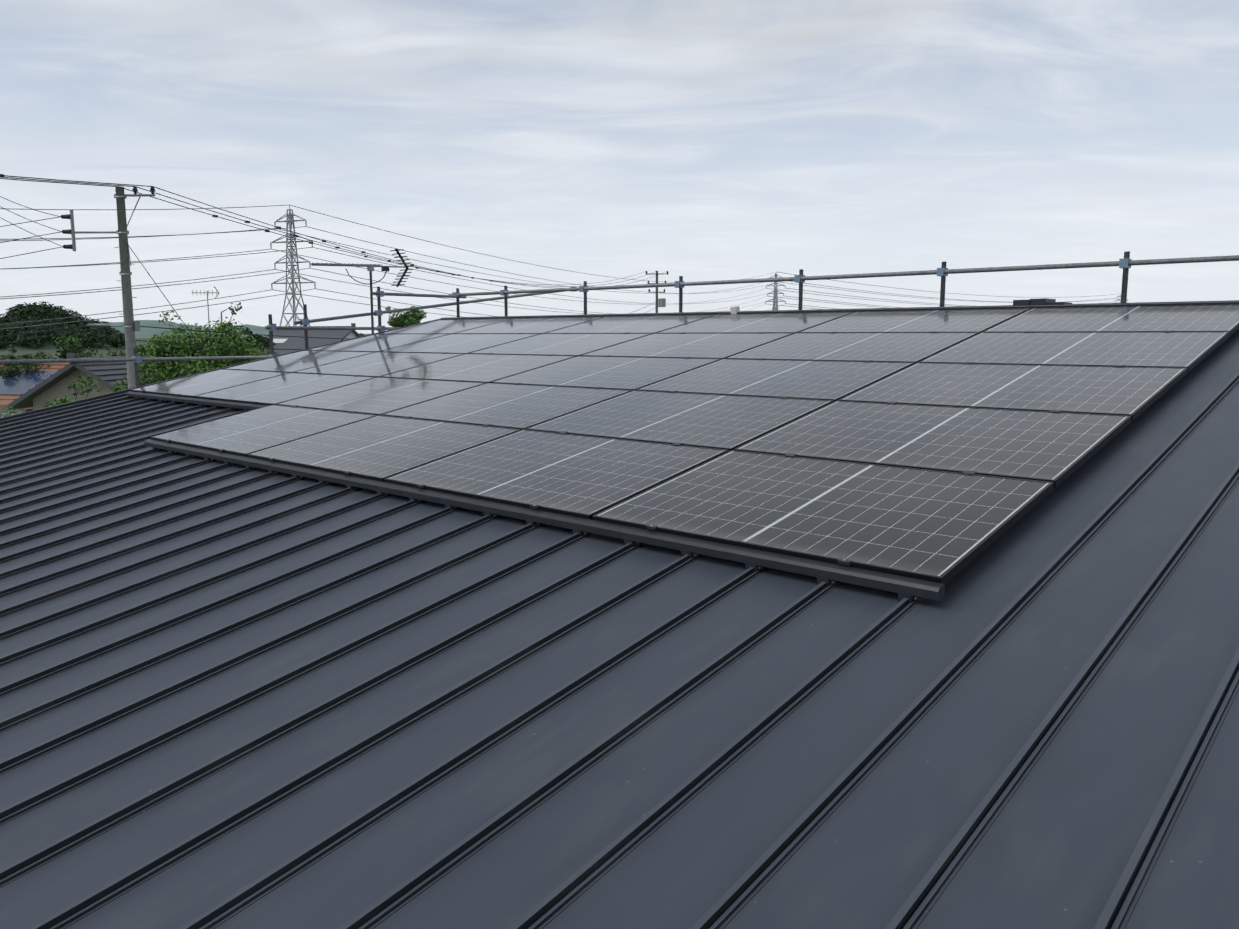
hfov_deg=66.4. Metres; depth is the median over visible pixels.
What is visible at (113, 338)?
trees
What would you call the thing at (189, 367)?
maple tree
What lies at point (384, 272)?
high-voltage lines
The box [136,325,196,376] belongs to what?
tree
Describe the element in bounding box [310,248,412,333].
tv antenna
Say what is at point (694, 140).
sky
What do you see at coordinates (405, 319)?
tree
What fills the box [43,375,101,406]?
shrub
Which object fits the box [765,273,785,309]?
pylon
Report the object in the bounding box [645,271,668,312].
utility pole
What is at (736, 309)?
roof pieces
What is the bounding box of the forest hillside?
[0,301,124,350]
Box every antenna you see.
[191,286,226,330]
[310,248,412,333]
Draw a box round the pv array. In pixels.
[130,304,1238,584]
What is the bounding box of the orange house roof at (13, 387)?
[0,363,68,416]
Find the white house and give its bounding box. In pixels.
[252,323,360,354]
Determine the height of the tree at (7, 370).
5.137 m
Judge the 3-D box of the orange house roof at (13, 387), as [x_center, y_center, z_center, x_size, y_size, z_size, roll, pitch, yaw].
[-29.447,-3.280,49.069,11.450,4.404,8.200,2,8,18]
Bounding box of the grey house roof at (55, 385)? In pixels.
[7,351,163,409]
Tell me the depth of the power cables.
27.38 m
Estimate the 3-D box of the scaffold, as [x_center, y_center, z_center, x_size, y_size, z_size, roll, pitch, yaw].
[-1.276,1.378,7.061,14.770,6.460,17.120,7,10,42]
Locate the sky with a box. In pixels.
[0,0,1238,333]
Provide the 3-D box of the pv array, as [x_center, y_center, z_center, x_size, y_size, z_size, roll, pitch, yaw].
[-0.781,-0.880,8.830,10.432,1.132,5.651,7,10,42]
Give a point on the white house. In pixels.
(282, 343)
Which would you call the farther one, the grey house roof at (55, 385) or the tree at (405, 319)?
the tree at (405, 319)
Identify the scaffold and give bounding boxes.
[0,251,1238,386]
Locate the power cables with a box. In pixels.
[0,174,666,367]
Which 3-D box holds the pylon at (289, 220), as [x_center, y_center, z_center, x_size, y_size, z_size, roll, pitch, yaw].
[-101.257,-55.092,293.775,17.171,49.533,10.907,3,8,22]
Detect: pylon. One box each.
[270,205,315,325]
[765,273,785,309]
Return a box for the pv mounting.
[126,301,1238,602]
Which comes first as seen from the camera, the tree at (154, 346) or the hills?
the tree at (154, 346)
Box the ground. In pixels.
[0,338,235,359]
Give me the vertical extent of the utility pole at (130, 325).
9.560 m
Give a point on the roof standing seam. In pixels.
(236, 696)
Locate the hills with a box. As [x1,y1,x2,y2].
[98,320,368,337]
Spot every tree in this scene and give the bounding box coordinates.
[0,344,56,377]
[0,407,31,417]
[22,324,104,358]
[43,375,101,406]
[102,344,147,356]
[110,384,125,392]
[116,302,278,387]
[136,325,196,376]
[239,327,265,352]
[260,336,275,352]
[385,306,426,326]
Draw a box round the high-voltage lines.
[0,205,1118,329]
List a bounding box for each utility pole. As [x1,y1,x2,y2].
[61,186,155,388]
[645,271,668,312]
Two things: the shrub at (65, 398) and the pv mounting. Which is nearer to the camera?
the pv mounting
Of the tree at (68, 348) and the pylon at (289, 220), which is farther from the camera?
the pylon at (289, 220)
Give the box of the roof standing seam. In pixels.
[0,300,1238,928]
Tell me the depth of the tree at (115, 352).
70.32 m
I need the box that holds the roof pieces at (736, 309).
[730,298,1071,313]

